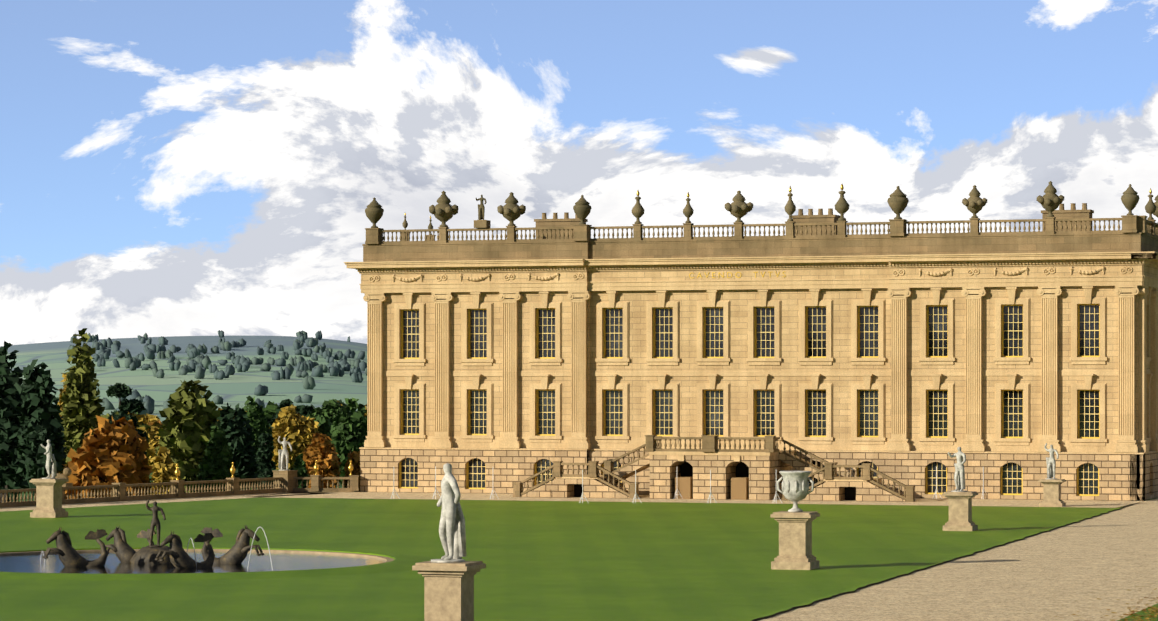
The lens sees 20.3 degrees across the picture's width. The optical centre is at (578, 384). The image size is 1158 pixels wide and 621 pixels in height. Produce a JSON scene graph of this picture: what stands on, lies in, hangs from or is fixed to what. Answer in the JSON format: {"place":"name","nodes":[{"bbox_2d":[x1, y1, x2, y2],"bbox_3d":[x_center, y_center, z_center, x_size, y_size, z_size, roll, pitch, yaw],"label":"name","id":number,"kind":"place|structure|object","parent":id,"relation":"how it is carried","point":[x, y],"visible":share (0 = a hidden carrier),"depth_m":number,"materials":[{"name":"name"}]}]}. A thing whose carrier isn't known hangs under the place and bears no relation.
{"place":"outdoors","nodes":[
{"label":"outdoors","id":0,"kind":"place"},
{"bbox_2d":[145,499,165,545],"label":"triton statue","id":1,"kind":"object","parent":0,"point":[155,509],"visible":0.94,"depth_m":146.46,"materials":[{"name":"stone"}]},
{"bbox_2d":[0,551,385,573],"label":"pool water","id":2,"kind":"structure","parent":0,"point":[53,563],"depth_m":145.28,"materials":[{"name":"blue liquid"}]},
{"bbox_2d":[40,527,272,570],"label":"fountain water jets","id":3,"kind":"object","parent":2,"relation":"on","point":[195,554],"visible":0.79,"depth_m":140.37,"materials":[{"name":"liquid"}]},
{"bbox_2d":[0,336,1156,620],"bbox_3d":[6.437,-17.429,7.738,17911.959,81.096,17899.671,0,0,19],"label":"terrain","id":4,"kind":"structure","parent":0,"point":[620,562],"depth_m":164.69,"materials":[{"name":"green plant"}]},
{"bbox_2d":[42,527,107,566],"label":"seahorse sculpture","id":5,"kind":"object","parent":4,"relation":"on","point":[69,555],"visible":0.96,"depth_m":143.50,"materials":[{"name":"stone"}]},
{"bbox_2d":[100,525,155,562],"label":"seahorse sculpture","id":6,"kind":"object","parent":4,"relation":"on","point":[123,549],"visible":0.62,"depth_m":147.01,"materials":[{"name":"grey stone"}]},
{"bbox_2d":[0,398,265,502],"bbox_3d":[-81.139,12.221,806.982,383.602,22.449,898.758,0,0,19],"label":"park tree trunks","id":7,"kind":"object","parent":4,"relation":"on","point":[1,495],"depth_m":333.58,"materials":[{"name":"brown"}]},
{"bbox_2d":[59,328,219,492],"bbox_3d":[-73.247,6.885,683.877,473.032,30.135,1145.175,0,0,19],"label":"trees","id":8,"kind":"object","parent":4,"relation":"on","point":[192,415],"visible":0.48,"depth_m":382.78,"materials":[{"name":"green plant"}]},
{"bbox_2d":[130,545,171,563],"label":"fountain rock","id":9,"kind":"object","parent":4,"relation":"on","point":[145,555],"visible":0.46,"depth_m":145.79,"materials":[{"name":"grey stone"}]},
{"bbox_2d":[0,468,358,507],"bbox_3d":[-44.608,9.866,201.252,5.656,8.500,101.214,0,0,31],"label":"terrace balustrade","id":10,"kind":"object","parent":4,"relation":"on","point":[285,481],"visible":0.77,"depth_m":231.76,"materials":[{"name":"stone"}]},
{"bbox_2d":[174,460,352,479],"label":"golden urns","id":11,"kind":"object","parent":10,"relation":"on","point":[232,470],"visible":0.98,"depth_m":236.84,"materials":[{"name":"gold metal"}]},
{"bbox_2d":[278,449,288,470],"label":"statue base","id":12,"kind":"object","parent":10,"relation":"on","point":[284,461],"visible":0.6,"depth_m":243.28,"materials":[{"name":"white stone"}]},
{"bbox_2d":[278,436,291,469],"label":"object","id":13,"kind":"object","parent":10,"relation":"on","point":[285,450],"visible":0.98,"depth_m":242.92,"materials":[{"name":"stone"}]},
{"bbox_2d":[0,340,366,501],"bbox_3d":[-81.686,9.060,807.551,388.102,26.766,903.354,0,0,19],"label":"trees","id":14,"kind":"object","parent":4,"relation":"on","point":[31,420],"visible":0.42,"depth_m":333.06,"materials":[{"name":"green plant"}]},
{"bbox_2d":[155,531,214,567],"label":"seahorse sculpture","id":15,"kind":"object","parent":4,"relation":"on","point":[178,555],"visible":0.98,"depth_m":142.24,"materials":[{"name":"grey stone"}]},
{"bbox_2d":[0,549,394,563],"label":"pool kerb","id":16,"kind":"structure","parent":4,"relation":"on","point":[387,559],"depth_m":154.65,"materials":[{"name":"stone"}]},
{"bbox_2d":[61,415,359,498],"bbox_3d":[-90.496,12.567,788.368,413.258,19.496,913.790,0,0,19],"label":"autumn trees","id":17,"kind":"object","parent":4,"relation":"on","point":[107,453],"visible":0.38,"depth_m":294.87,"materials":[{"name":"orange plant"}]},
{"bbox_2d":[57,373,366,494],"bbox_3d":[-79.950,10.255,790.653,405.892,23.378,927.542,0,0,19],"label":"trees","id":18,"kind":"object","parent":4,"relation":"on","point":[294,428],"visible":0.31,"depth_m":554.93,"materials":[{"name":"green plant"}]},
{"bbox_2d":[66,330,366,415],"bbox_3d":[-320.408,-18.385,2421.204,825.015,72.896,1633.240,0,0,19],"label":"hillside trees","id":19,"kind":"object","parent":4,"relation":"on","point":[335,368],"visible":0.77,"depth_m":2357.23,"materials":[{"name":"green plant"}]},
{"bbox_2d":[0,547,434,580],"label":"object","id":20,"kind":"object","parent":4,"relation":"on","point":[400,562],"visible":0.62,"depth_m":136.39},
{"bbox_2d":[201,525,263,563],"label":"seahorse sculpture","id":21,"kind":"object","parent":4,"relation":"on","point":[238,551],"visible":0.9,"depth_m":145.67,"materials":[{"name":"stone"}]},
{"bbox_2d":[136,396,366,492],"bbox_3d":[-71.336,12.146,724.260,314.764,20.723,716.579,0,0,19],"label":"trees","id":22,"kind":"object","parent":4,"relation":"on","point":[343,427],"visible":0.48,"depth_m":515.34,"materials":[{"name":"green plant"}]},
{"bbox_2d":[30,478,1065,620],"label":"statue pedestals","id":23,"kind":"object","parent":4,"relation":"on","point":[448,591],"visible":0.96,"depth_m":141.56,"materials":[{"name":"stone"}]},
{"bbox_2d":[41,439,51,477],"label":"statue","id":24,"kind":"object","parent":23,"relation":"on","point":[48,452],"visible":0.98,"depth_m":197.27,"materials":[{"name":"stone"}]},
{"bbox_2d":[42,454,56,478],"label":"statue base","id":25,"kind":"object","parent":23,"relation":"on","point":[54,473],"visible":0.88,"depth_m":197.54,"materials":[{"name":"white stone"}]},
{"bbox_2d":[431,502,466,562],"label":"statue base","id":26,"kind":"object","parent":23,"relation":"on","point":[459,541],"visible":0.73,"depth_m":102.27,"materials":[{"name":"white stone"}]},
{"bbox_2d":[437,463,460,559],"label":"foreground statue","id":27,"kind":"object","parent":23,"relation":"on","point":[449,500],"visible":0.98,"depth_m":101.92,"materials":[{"name":"stone"}]},
{"bbox_2d":[777,471,813,511],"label":"marble vase","id":28,"kind":"object","parent":23,"relation":"on","point":[795,488],"visible":1,"depth_m":141.79,"materials":[{"name":"white stone"}]},
{"bbox_2d":[948,447,965,490],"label":"statue","id":29,"kind":"object","parent":23,"relation":"on","point":[960,455],"visible":0.94,"depth_m":179.37,"materials":[{"name":"stone"}]},
{"bbox_2d":[951,463,966,491],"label":"statue base","id":30,"kind":"object","parent":23,"relation":"on","point":[959,484],"visible":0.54,"depth_m":179.75,"materials":[{"name":"white stone"}]},
{"bbox_2d":[1044,443,1058,478],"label":"statue","id":31,"kind":"object","parent":23,"relation":"on","point":[1051,451],"visible":0.98,"depth_m":214.79,"materials":[{"name":"stone"}]},
{"bbox_2d":[1046,457,1056,478],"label":"statue base","id":32,"kind":"object","parent":23,"relation":"on","point":[1051,469],"visible":0.56,"depth_m":215.19,"materials":[{"name":"white stone"}]},
{"bbox_2d":[391,466,985,502],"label":"event light stands","id":33,"kind":"object","parent":4,"relation":"on","point":[776,494],"visible":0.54,"depth_m":220.68,"materials":[{"name":"white paint"}]},
{"bbox_2d":[360,449,1157,500],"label":"rusticated basement wall","id":34,"kind":"structure","parent":4,"relation":"on","point":[1128,477],"depth_m":230.79,"materials":[{"name":"beige stone"}]},
{"bbox_2d":[361,264,1157,451],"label":"house walls","id":35,"kind":"structure","parent":4,"relation":"on","point":[739,299],"depth_m":234.31,"materials":[{"name":"beige stone"}]},
{"bbox_2d":[689,271,785,277],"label":"inscription","id":36,"kind":"object","parent":35,"relation":"attached to","point":[731,274],"visible":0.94,"depth_m":234.60,"materials":[{"name":"beige stone"}]},
{"bbox_2d":[399,304,1099,495],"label":"window frames","id":37,"kind":"structure","parent":35,"relation":"in","point":[654,390],"depth_m":234.64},
{"bbox_2d":[401,305,1098,493],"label":"windows","id":38,"kind":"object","parent":37,"relation":"in","point":[669,394],"depth_m":234.61,"materials":[{"name":"black glass"}]},
{"bbox_2d":[401,305,1098,493],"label":"window panes","id":39,"kind":"structure","parent":37,"relation":"attached to","point":[770,405],"depth_m":234.40,"materials":[{"name":"black glass"}]},
{"bbox_2d":[344,251,1157,453],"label":"house trim","id":40,"kind":"structure","parent":35,"relation":"attached to","point":[1144,288],"depth_m":233.14,"materials":[{"name":"beige stone"}]},
{"bbox_2d":[362,203,1157,261],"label":"roof parapet","id":41,"kind":"structure","parent":35,"relation":"on","point":[1133,236],"depth_m":234.40,"materials":[{"name":"brown stone"}]},
{"bbox_2d":[478,204,482,219],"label":"roof statue base","id":42,"kind":"object","parent":41,"relation":"on","point":[481,217],"visible":0.44,"depth_m":241.11,"materials":[{"name":"beige stone"}]},
{"bbox_2d":[476,195,486,219],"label":"house roof statue","id":43,"kind":"object","parent":41,"relation":"on","point":[482,199],"visible":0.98,"depth_m":240.78,"materials":[{"name":"beige stone"}]},
{"bbox_2d":[365,181,1157,234],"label":"rooftop urns","id":44,"kind":"object","parent":41,"relation":"on","point":[444,211],"visible":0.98,"depth_m":234.35,"materials":[{"name":"brown stone"}]},
{"bbox_2d":[404,184,1151,218],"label":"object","id":45,"kind":"object","parent":44,"relation":"on","point":[842,188],"visible":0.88,"depth_m":233.56,"materials":[{"name":"stone"}]},
{"bbox_2d":[380,218,1157,243],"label":"house roof balusters","id":46,"kind":"object","parent":41,"relation":"on","point":[1024,221],"visible":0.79,"depth_m":234.05,"materials":[{"name":"beige stone"}]},
{"bbox_2d":[742,507,1157,620],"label":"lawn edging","id":47,"kind":"object","parent":4,"relation":"on","point":[1142,613],"visible":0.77,"depth_m":132.58,"materials":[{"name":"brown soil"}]},
{"bbox_2d":[0,492,1157,620],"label":"path gravel","id":48,"kind":"structure","parent":0,"point":[1107,560],"depth_m":137.77,"materials":[{"name":"beige gravel"}]},
{"bbox_2d":[521,452,904,501],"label":"masonry stairs","id":49,"kind":"structure","parent":48,"relation":"on","point":[664,471],"depth_m":227.75,"materials":[{"name":"beige stone"}]},
{"bbox_2d":[675,477,748,499],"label":"doors","id":50,"kind":"structure","parent":49,"relation":"in","point":[739,487],"depth_m":227.68,"materials":[{"name":"beige wood"}]},
{"bbox_2d":[512,435,914,501],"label":"stairs balustrades","id":51,"kind":"object","parent":49,"relation":"on","point":[710,444],"visible":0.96,"depth_m":227.98,"materials":[{"name":"beige stone"}]},
{"bbox_2d":[574,461,855,499],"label":"doorways","id":52,"kind":"structure","parent":49,"relation":"attached to","point":[686,469],"depth_m":229.58,"materials":[{"name":"black"}]},
{"bbox_2d":[557,450,881,481],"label":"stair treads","id":53,"kind":"object","parent":49,"relation":"attached to","point":[682,454],"visible":0.58,"depth_m":227.73,"materials":[{"name":"beige stone"}]},
{"bbox_2d":[1055,586,1157,620],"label":"verge fallen leaves","id":54,"kind":"object","parent":48,"relation":"on","point":[1154,610],"visible":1,"depth_m":113.73,"materials":[{"name":"orange plant"}]},
{"bbox_2d":[0,0,1157,345],"label":"sky","id":55,"kind":"structure","parent":0,"point":[168,168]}
]}

